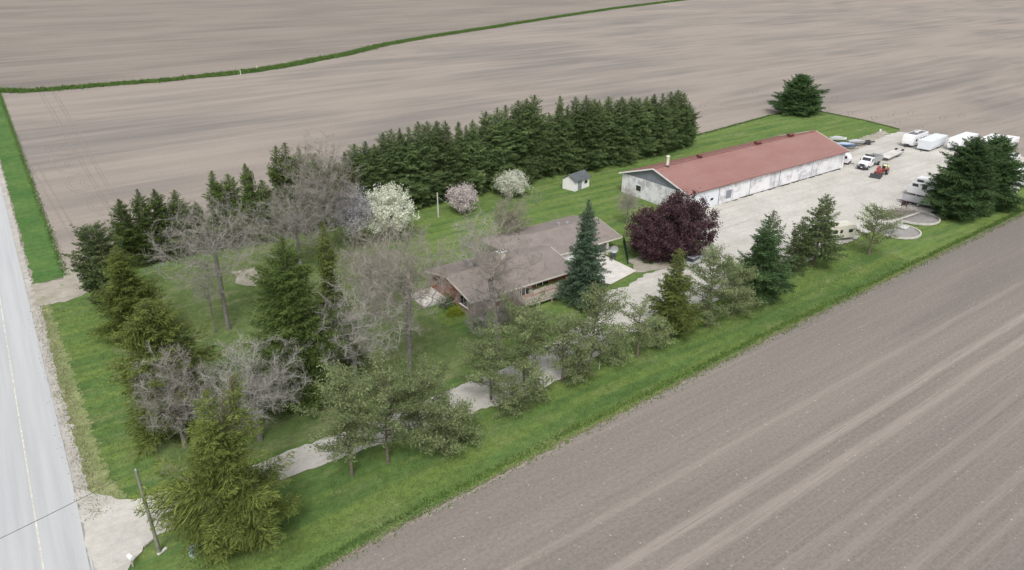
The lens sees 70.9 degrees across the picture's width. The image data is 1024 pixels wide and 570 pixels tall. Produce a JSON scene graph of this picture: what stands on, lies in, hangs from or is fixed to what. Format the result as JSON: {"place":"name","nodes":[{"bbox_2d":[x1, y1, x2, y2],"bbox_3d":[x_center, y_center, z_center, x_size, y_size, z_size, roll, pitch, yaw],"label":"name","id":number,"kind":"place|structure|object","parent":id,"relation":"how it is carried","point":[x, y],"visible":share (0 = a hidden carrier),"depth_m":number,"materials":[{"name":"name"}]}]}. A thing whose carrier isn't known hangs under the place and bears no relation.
{"place":"outdoors","nodes":[
{"label":"outdoors","id":0,"kind":"place"},
{"bbox_2d":[0,93,68,283],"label":"road verge","id":1,"kind":"structure","parent":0,"point":[40,255],"depth_m":143.00,"materials":[{"name":"green plant"}]},
{"bbox_2d":[0,184,93,569],"bbox_3d":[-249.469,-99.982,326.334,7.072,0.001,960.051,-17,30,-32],"label":"road","id":2,"kind":"structure","parent":0,"point":[60,532],"depth_m":74.97,"materials":[{"name":"grey asphalt"}]},
{"bbox_2d":[0,164,96,569],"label":"road shoulder","id":3,"kind":"object","parent":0,"point":[35,314],"visible":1,"depth_m":90.97},
{"bbox_2d":[29,268,87,305],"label":"field entrance","id":4,"kind":"object","parent":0,"point":[56,291],"visible":0.79,"depth_m":111.13,"materials":[{"name":"beige gravel"}]},
{"bbox_2d":[41,304,126,499],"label":"dry verge","id":5,"kind":"structure","parent":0,"point":[97,470],"depth_m":79.76,"materials":[{"name":"green plant"}]},
{"bbox_2d":[28,304,117,520],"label":"verge tufts","id":6,"kind":"object","parent":5,"relation":"on","point":[68,411],"visible":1,"depth_m":82.52,"materials":[{"name":"beige plant"}]},
{"bbox_2d":[52,232,492,503],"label":"shaded lawn","id":7,"kind":"structure","parent":0,"point":[456,367],"depth_m":98.31,"materials":[{"name":"green plant"}]},
{"bbox_2d":[103,295,226,463],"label":"spruce tree","id":8,"kind":"object","parent":7,"relation":"on","point":[164,330],"visible":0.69,"depth_m":74.44,"materials":[{"name":"green plant"}]},
{"bbox_2d":[127,341,219,448],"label":"bare tree","id":9,"kind":"object","parent":7,"relation":"on","point":[171,398],"visible":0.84,"depth_m":72.42,"materials":[{"name":"grey plant"}]},
{"bbox_2d":[131,191,274,329],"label":"bare tree","id":10,"kind":"object","parent":7,"relation":"on","point":[212,244],"visible":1,"depth_m":93.51,"materials":[{"name":"grey plant"}]},
{"bbox_2d":[184,261,226,333],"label":"bare tree","id":11,"kind":"object","parent":7,"relation":"on","point":[208,296],"visible":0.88,"depth_m":95.68,"materials":[{"name":"grey plant"}]},
{"bbox_2d":[184,327,312,441],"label":"bare tree","id":12,"kind":"object","parent":7,"relation":"on","point":[252,401],"visible":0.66,"depth_m":73.85,"materials":[{"name":"grey plant"}]},
{"bbox_2d":[226,176,349,264],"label":"bare tree","id":13,"kind":"object","parent":7,"relation":"on","point":[293,223],"visible":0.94,"depth_m":113.23,"materials":[{"name":"grey plant"}]},
{"bbox_2d":[240,236,360,420],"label":"spruce tree","id":14,"kind":"object","parent":7,"relation":"on","point":[290,289],"visible":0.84,"depth_m":78.35,"materials":[{"name":"green plant"}]},
{"bbox_2d":[274,126,364,253],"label":"bare tree","id":15,"kind":"object","parent":7,"relation":"on","point":[321,178],"visible":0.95,"depth_m":117.03,"materials":[{"name":"grey plant"}]},
{"bbox_2d":[312,220,367,370],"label":"spruce tree","id":16,"kind":"object","parent":7,"relation":"on","point":[327,272],"visible":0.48,"depth_m":85.40,"materials":[{"name":"green plant"}]},
{"bbox_2d":[331,179,375,245],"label":"bare tree","id":17,"kind":"object","parent":7,"relation":"on","point":[355,207],"visible":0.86,"depth_m":123.80,"materials":[{"name":"grey plant"}]},
{"bbox_2d":[293,268,426,391],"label":"bare tree","id":18,"kind":"object","parent":7,"relation":"on","point":[358,325],"visible":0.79,"depth_m":81.56,"materials":[{"name":"grey plant"}]},
{"bbox_2d":[331,219,416,319],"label":"bare tree","id":19,"kind":"object","parent":7,"relation":"on","point":[359,261],"visible":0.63,"depth_m":98.35,"materials":[{"name":"grey plant"}]},
{"bbox_2d":[347,217,467,373],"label":"bare tree","id":20,"kind":"object","parent":7,"relation":"on","point":[409,297],"visible":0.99,"depth_m":83.51,"materials":[{"name":"grey plant"}]},
{"bbox_2d":[0,0,668,88],"bbox_3d":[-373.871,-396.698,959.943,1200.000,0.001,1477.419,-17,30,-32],"label":"field","id":21,"kind":"structure","parent":0,"point":[49,43],"depth_m":467.72,"materials":[{"name":"soil"}]},
{"bbox_2d":[0,0,683,93],"bbox_3d":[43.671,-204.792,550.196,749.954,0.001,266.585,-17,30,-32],"label":"ditch bank","id":22,"kind":"structure","parent":0,"point":[318,60],"depth_m":321.44,"materials":[{"name":"green plant"}]},
{"bbox_2d":[73,312,641,569],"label":"driveway","id":23,"kind":"structure","parent":0,"point":[114,537],"depth_m":68.59,"materials":[{"name":"beige gravel"}]},
{"bbox_2d":[0,0,1023,569],"bbox_3d":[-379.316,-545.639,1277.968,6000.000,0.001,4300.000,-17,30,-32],"label":"field","id":24,"kind":"structure","parent":0,"point":[948,68],"depth_m":271.44,"materials":[{"name":"soil"}]},
{"bbox_2d":[49,112,1023,569],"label":"lawn","id":25,"kind":"structure","parent":0,"point":[599,192],"depth_m":90.82,"materials":[{"name":"green plant"}]},
{"bbox_2d":[60,220,123,308],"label":"cedar tree","id":26,"kind":"object","parent":25,"relation":"on","point":[94,247],"visible":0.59,"depth_m":102.26,"materials":[{"name":"green plant"}]},
{"bbox_2d":[85,244,176,344],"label":"spruce tree","id":27,"kind":"object","parent":25,"relation":"on","point":[126,290],"visible":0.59,"depth_m":93.53,"materials":[{"name":"green plant"}]},
{"bbox_2d":[104,199,157,265],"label":"spruce tree","id":28,"kind":"object","parent":25,"relation":"on","point":[122,215],"visible":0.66,"depth_m":117.43,"materials":[{"name":"green plant"}]},
{"bbox_2d":[118,189,175,267],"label":"spruce tree","id":29,"kind":"object","parent":25,"relation":"on","point":[137,211],"visible":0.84,"depth_m":117.97,"materials":[{"name":"green plant"}]},
{"bbox_2d":[137,189,201,261],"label":"spruce tree","id":30,"kind":"object","parent":25,"relation":"on","point":[159,215],"visible":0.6,"depth_m":119.80,"materials":[{"name":"green plant"}]},
{"bbox_2d":[162,190,210,256],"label":"spruce tree","id":31,"kind":"object","parent":25,"relation":"on","point":[174,197],"visible":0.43,"depth_m":121.32,"materials":[{"name":"green plant"}]},
{"bbox_2d":[128,372,304,569],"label":"spruce tree","id":32,"kind":"object","parent":25,"relation":"on","point":[233,505],"visible":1,"depth_m":59.70,"materials":[{"name":"green plant"}]},
{"bbox_2d":[200,171,245,249],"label":"spruce tree","id":33,"kind":"object","parent":25,"relation":"on","point":[216,189],"visible":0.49,"depth_m":123.44,"materials":[{"name":"green plant"}]},
{"bbox_2d":[218,173,251,244],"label":"spruce tree","id":34,"kind":"object","parent":25,"relation":"on","point":[227,189],"visible":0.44,"depth_m":125.51,"materials":[{"name":"green plant"}]},
{"bbox_2d":[228,163,279,245],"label":"spruce tree","id":35,"kind":"object","parent":25,"relation":"on","point":[247,192],"visible":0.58,"depth_m":126.17,"materials":[{"name":"green plant"}]},
{"bbox_2d":[264,146,301,235],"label":"spruce tree","id":36,"kind":"object","parent":25,"relation":"on","point":[271,174],"visible":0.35,"depth_m":128.72,"materials":[{"name":"green plant"}]},
{"bbox_2d":[276,142,315,232],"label":"spruce tree","id":37,"kind":"object","parent":25,"relation":"on","point":[288,167],"visible":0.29,"depth_m":129.61,"materials":[{"name":"green plant"}]},
{"bbox_2d":[281,359,395,476],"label":"pine tree","id":38,"kind":"object","parent":25,"relation":"on","point":[344,412],"visible":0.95,"depth_m":68.59,"materials":[{"name":"green plant"}]},
{"bbox_2d":[338,144,381,203],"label":"spruce tree","id":39,"kind":"object","parent":25,"relation":"on","point":[358,161],"visible":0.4,"depth_m":137.38,"materials":[{"name":"green plant"}]},
{"bbox_2d":[357,144,402,207],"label":"spruce tree","id":40,"kind":"object","parent":25,"relation":"on","point":[373,155],"visible":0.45,"depth_m":138.40,"materials":[{"name":"green plant"}]},
{"bbox_2d":[323,345,438,463],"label":"pine tree","id":41,"kind":"object","parent":25,"relation":"on","point":[384,404],"visible":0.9,"depth_m":70.48,"materials":[{"name":"green plant"}]},
{"bbox_2d":[353,181,419,240],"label":"blossom tree","id":42,"kind":"object","parent":25,"relation":"on","point":[387,208],"visible":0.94,"depth_m":126.18,"materials":[{"name":"white plant"}]},
{"bbox_2d":[367,132,414,201],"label":"spruce tree","id":43,"kind":"object","parent":25,"relation":"on","point":[381,147],"visible":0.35,"depth_m":139.96,"materials":[{"name":"green plant"}]},
{"bbox_2d":[376,129,411,205],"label":"spruce tree","id":44,"kind":"object","parent":25,"relation":"on","point":[392,139],"visible":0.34,"depth_m":140.42,"materials":[{"name":"green plant"}]},
{"bbox_2d":[394,127,437,211],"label":"spruce tree","id":45,"kind":"object","parent":25,"relation":"on","point":[407,176],"visible":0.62,"depth_m":142.01,"materials":[{"name":"green plant"}]},
{"bbox_2d":[387,350,465,450],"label":"pine tree","id":46,"kind":"object","parent":25,"relation":"on","point":[432,391],"visible":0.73,"depth_m":73.27,"materials":[{"name":"green plant"}]},
{"bbox_2d":[402,121,450,209],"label":"spruce tree","id":47,"kind":"object","parent":25,"relation":"on","point":[424,148],"visible":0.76,"depth_m":143.44,"materials":[{"name":"green plant"}]},
{"bbox_2d":[415,386,468,460],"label":"young pine","id":48,"kind":"object","parent":25,"relation":"on","point":[450,447],"visible":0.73,"depth_m":72.78,"materials":[{"name":"green plant"}]},
{"bbox_2d":[432,121,469,200],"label":"spruce tree","id":49,"kind":"object","parent":25,"relation":"on","point":[454,168],"visible":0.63,"depth_m":147.00,"materials":[{"name":"green plant"}]},
{"bbox_2d":[444,181,477,213],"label":"magnolia tree","id":50,"kind":"object","parent":25,"relation":"on","point":[460,196],"visible":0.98,"depth_m":141.17,"materials":[{"name":"pink plant"}]},
{"bbox_2d":[446,396,489,448],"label":"young pine","id":51,"kind":"object","parent":25,"relation":"on","point":[469,433],"visible":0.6,"depth_m":75.80,"materials":[{"name":"green plant"}]},
{"bbox_2d":[455,125,486,194],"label":"spruce tree","id":52,"kind":"object","parent":25,"relation":"on","point":[465,140],"visible":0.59,"depth_m":149.63,"materials":[{"name":"green plant"}]},
{"bbox_2d":[440,203,507,272],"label":"bare tree","id":53,"kind":"object","parent":25,"relation":"on","point":[468,242],"visible":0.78,"depth_m":107.34,"materials":[{"name":"grey plant"}]},
{"bbox_2d":[461,120,492,194],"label":"spruce tree","id":54,"kind":"object","parent":25,"relation":"on","point":[479,156],"visible":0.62,"depth_m":150.35,"materials":[{"name":"green plant"}]},
{"bbox_2d":[461,287,507,336],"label":"bare shrub","id":55,"kind":"object","parent":25,"relation":"on","point":[474,317],"visible":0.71,"depth_m":96.95,"materials":[{"name":"grey plant"}]},
{"bbox_2d":[457,307,530,399],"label":"pine tree","id":56,"kind":"object","parent":25,"relation":"on","point":[489,375],"visible":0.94,"depth_m":81.57,"materials":[{"name":"green plant"}]},
{"bbox_2d":[481,107,518,192],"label":"spruce tree","id":57,"kind":"object","parent":25,"relation":"on","point":[497,125],"visible":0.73,"depth_m":152.57,"materials":[{"name":"green plant"}]},
{"bbox_2d":[453,212,558,359],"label":"bare tree","id":58,"kind":"object","parent":25,"relation":"on","point":[492,287],"visible":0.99,"depth_m":87.37,"materials":[{"name":"grey plant"}]},
{"bbox_2d":[491,104,525,180],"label":"spruce tree","id":59,"kind":"object","parent":25,"relation":"on","point":[508,118],"visible":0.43,"depth_m":153.93,"materials":[{"name":"green plant"}]},
{"bbox_2d":[485,191,534,234],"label":"budding tree","id":60,"kind":"object","parent":25,"relation":"on","point":[510,219],"visible":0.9,"depth_m":124.22,"materials":[{"name":"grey plant"}]},
{"bbox_2d":[482,372,542,420],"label":"young pine","id":61,"kind":"object","parent":25,"relation":"on","point":[519,395],"visible":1,"depth_m":80.29,"materials":[{"name":"green plant"}]},
{"bbox_2d":[493,168,533,196],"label":"blossom tree","id":62,"kind":"object","parent":25,"relation":"on","point":[513,182],"visible":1,"depth_m":150.71,"materials":[{"name":"white plant"}]},
{"bbox_2d":[411,215,621,321],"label":"house","id":63,"kind":"structure","parent":25,"relation":"on","point":[556,238],"depth_m":113.15,"materials":[{"name":"red brick"}]},
{"bbox_2d":[475,291,565,385],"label":"pine tree","id":64,"kind":"object","parent":25,"relation":"on","point":[520,316],"visible":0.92,"depth_m":83.11,"materials":[{"name":"green plant"}]},
{"bbox_2d":[505,100,539,186],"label":"spruce tree","id":65,"kind":"object","parent":25,"relation":"on","point":[518,122],"visible":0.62,"depth_m":155.37,"materials":[{"name":"green plant"}]},
{"bbox_2d":[510,98,553,182],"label":"spruce tree","id":66,"kind":"object","parent":25,"relation":"on","point":[531,119],"visible":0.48,"depth_m":158.10,"materials":[{"name":"green plant"}]},
{"bbox_2d":[519,359,554,403],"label":"young pine","id":67,"kind":"object","parent":25,"relation":"on","point":[530,374],"visible":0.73,"depth_m":82.70,"materials":[{"name":"green plant"}]},
{"bbox_2d":[523,94,554,180],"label":"spruce tree","id":68,"kind":"object","parent":25,"relation":"on","point":[543,124],"visible":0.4,"depth_m":158.95,"materials":[{"name":"green plant"}]},
{"bbox_2d":[539,113,560,177],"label":"spruce tree","id":69,"kind":"object","parent":25,"relation":"on","point":[547,172],"visible":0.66,"depth_m":163.49,"materials":[{"name":"green plant"}]},
{"bbox_2d":[516,308,596,381],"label":"pine tree","id":70,"kind":"object","parent":25,"relation":"on","point":[567,337],"visible":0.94,"depth_m":85.01,"materials":[{"name":"green plant"}]},
{"bbox_2d":[549,95,582,174],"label":"spruce tree","id":71,"kind":"object","parent":25,"relation":"on","point":[558,119],"visible":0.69,"depth_m":164.33,"materials":[{"name":"green plant"}]},
{"bbox_2d":[555,105,583,173],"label":"spruce tree","id":72,"kind":"object","parent":25,"relation":"on","point":[567,140],"visible":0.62,"depth_m":165.03,"materials":[{"name":"green plant"}]},
{"bbox_2d":[561,169,590,190],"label":"garden shed","id":73,"kind":"structure","parent":25,"relation":"on","point":[577,181],"depth_m":157.22,"materials":[{"name":"white paint"}]},
{"bbox_2d":[551,342,601,387],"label":"young pine","id":74,"kind":"object","parent":25,"relation":"on","point":[577,361],"visible":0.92,"depth_m":85.74,"materials":[{"name":"green plant"}]},
{"bbox_2d":[552,199,610,308],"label":"spruce tree","id":75,"kind":"object","parent":25,"relation":"on","point":[586,268],"visible":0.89,"depth_m":102.80,"materials":[{"name":"green plant"}]},
{"bbox_2d":[569,95,602,171],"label":"spruce tree","id":76,"kind":"object","parent":25,"relation":"on","point":[584,163],"visible":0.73,"depth_m":166.16,"materials":[{"name":"green plant"}]},
{"bbox_2d":[557,280,633,371],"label":"pine tree","id":77,"kind":"object","parent":25,"relation":"on","point":[596,309],"visible":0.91,"depth_m":86.82,"materials":[{"name":"green plant"}]},
{"bbox_2d":[575,99,616,171],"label":"spruce tree","id":78,"kind":"object","parent":25,"relation":"on","point":[595,154],"visible":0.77,"depth_m":167.47,"materials":[{"name":"green plant"}]},
{"bbox_2d":[600,96,626,167],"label":"spruce tree","id":79,"kind":"object","parent":25,"relation":"on","point":[611,122],"visible":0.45,"depth_m":171.03,"materials":[{"name":"green plant"}]},
{"bbox_2d":[597,321,635,367],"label":"young pine","id":80,"kind":"object","parent":25,"relation":"on","point":[615,361],"visible":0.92,"depth_m":89.76,"materials":[{"name":"green plant"}]},
{"bbox_2d":[597,254,635,283],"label":"concrete slab","id":81,"kind":"structure","parent":25,"relation":"on","point":[619,270],"depth_m":117.80,"materials":[{"name":"grey concrete"}]},
{"bbox_2d":[609,96,639,166],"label":"spruce tree","id":82,"kind":"object","parent":25,"relation":"on","point":[623,159],"visible":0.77,"depth_m":172.10,"materials":[{"name":"green plant"}]},
{"bbox_2d":[602,294,668,357],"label":"pine tree","id":83,"kind":"object","parent":25,"relation":"on","point":[638,325],"visible":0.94,"depth_m":90.73,"materials":[{"name":"green plant"}]},
{"bbox_2d":[628,98,659,159],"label":"spruce tree","id":84,"kind":"object","parent":25,"relation":"on","point":[642,139],"visible":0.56,"depth_m":176.62,"materials":[{"name":"green plant"}]},
{"bbox_2d":[643,93,678,154],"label":"spruce tree","id":85,"kind":"object","parent":25,"relation":"on","point":[664,112],"visible":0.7,"depth_m":180.35,"materials":[{"name":"green plant"}]},
{"bbox_2d":[317,212,1023,569],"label":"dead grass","id":86,"kind":"structure","parent":25,"relation":"on","point":[665,390],"depth_m":84.41,"materials":[{"name":"green plant"}]},
{"bbox_2d":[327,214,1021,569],"bbox_3d":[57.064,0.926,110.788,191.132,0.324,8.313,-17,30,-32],"label":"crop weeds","id":87,"kind":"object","parent":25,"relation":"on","point":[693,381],"visible":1,"depth_m":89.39,"materials":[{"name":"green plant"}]},
{"bbox_2d":[645,248,705,335],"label":"spruce tree","id":88,"kind":"object","parent":25,"relation":"on","point":[673,307],"visible":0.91,"depth_m":94.88,"materials":[{"name":"green plant"}]},
{"bbox_2d":[677,242,755,329],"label":"pine tree","id":89,"kind":"object","parent":25,"relation":"on","point":[716,260],"visible":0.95,"depth_m":97.28,"materials":[{"name":"green plant"}]},
{"bbox_2d":[619,130,849,206],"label":"barn","id":90,"kind":"structure","parent":25,"relation":"on","point":[724,175],"depth_m":154.88,"materials":[{"name":"white"}]},
{"bbox_2d":[704,256,767,317],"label":"pine tree","id":91,"kind":"object","parent":25,"relation":"on","point":[735,280],"visible":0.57,"depth_m":101.81,"materials":[{"name":"green plant"}]},
{"bbox_2d":[729,210,798,306],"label":"spruce tree","id":92,"kind":"object","parent":25,"relation":"on","point":[773,274],"visible":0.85,"depth_m":105.00,"materials":[{"name":"green plant"}]},
{"bbox_2d":[767,73,829,117],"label":"spruce tree","id":93,"kind":"object","parent":25,"relation":"on","point":[799,96],"visible":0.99,"depth_m":224.94,"materials":[{"name":"green plant"}]},
{"bbox_2d":[779,219,820,275],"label":"pine tree","id":94,"kind":"object","parent":25,"relation":"on","point":[795,241],"visible":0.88,"depth_m":115.87,"materials":[{"name":"green plant"}]},
{"bbox_2d":[790,194,849,265],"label":"pine tree","id":95,"kind":"object","parent":25,"relation":"on","point":[824,230],"visible":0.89,"depth_m":116.44,"materials":[{"name":"green plant"}]},
{"bbox_2d":[852,203,903,254],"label":"pine tree","id":96,"kind":"object","parent":25,"relation":"on","point":[877,212],"visible":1,"depth_m":121.85,"materials":[{"name":"green plant"}]},
{"bbox_2d":[918,136,1011,221],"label":"spruce tree","id":97,"kind":"object","parent":25,"relation":"on","point":[977,164],"visible":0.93,"depth_m":137.37,"materials":[{"name":"green plant"}]},
{"bbox_2d":[975,133,1023,215],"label":"spruce tree","id":98,"kind":"object","parent":25,"relation":"on","point":[1008,198],"visible":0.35,"depth_m":140.71,"materials":[{"name":"green plant"}]},
{"bbox_2d":[303,207,1023,569],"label":"tall grass","id":99,"kind":"structure","parent":0,"point":[789,323],"depth_m":86.10,"materials":[{"name":"green plant"}]},
{"bbox_2d":[329,215,1023,569],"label":"field","id":100,"kind":"structure","parent":0,"point":[964,501],"depth_m":73.67,"materials":[{"name":"soil"}]},
{"bbox_2d":[592,132,1023,327],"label":"gravel yard","id":101,"kind":"structure","parent":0,"point":[852,189],"depth_m":149.39,"materials":[{"name":"grey gravel"}]},
{"bbox_2d":[629,248,713,271],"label":"yard edge","id":102,"kind":"object","parent":101,"relation":"on","point":[639,266],"visible":0.32,"depth_m":120.08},
{"bbox_2d":[621,204,678,263],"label":"purple tree","id":103,"kind":"object","parent":102,"relation":"on","point":[646,233],"visible":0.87,"depth_m":118.94,"materials":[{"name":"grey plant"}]},
{"bbox_2d":[652,187,722,262],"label":"purple tree","id":104,"kind":"object","parent":102,"relation":"on","point":[688,215],"visible":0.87,"depth_m":117.47,"materials":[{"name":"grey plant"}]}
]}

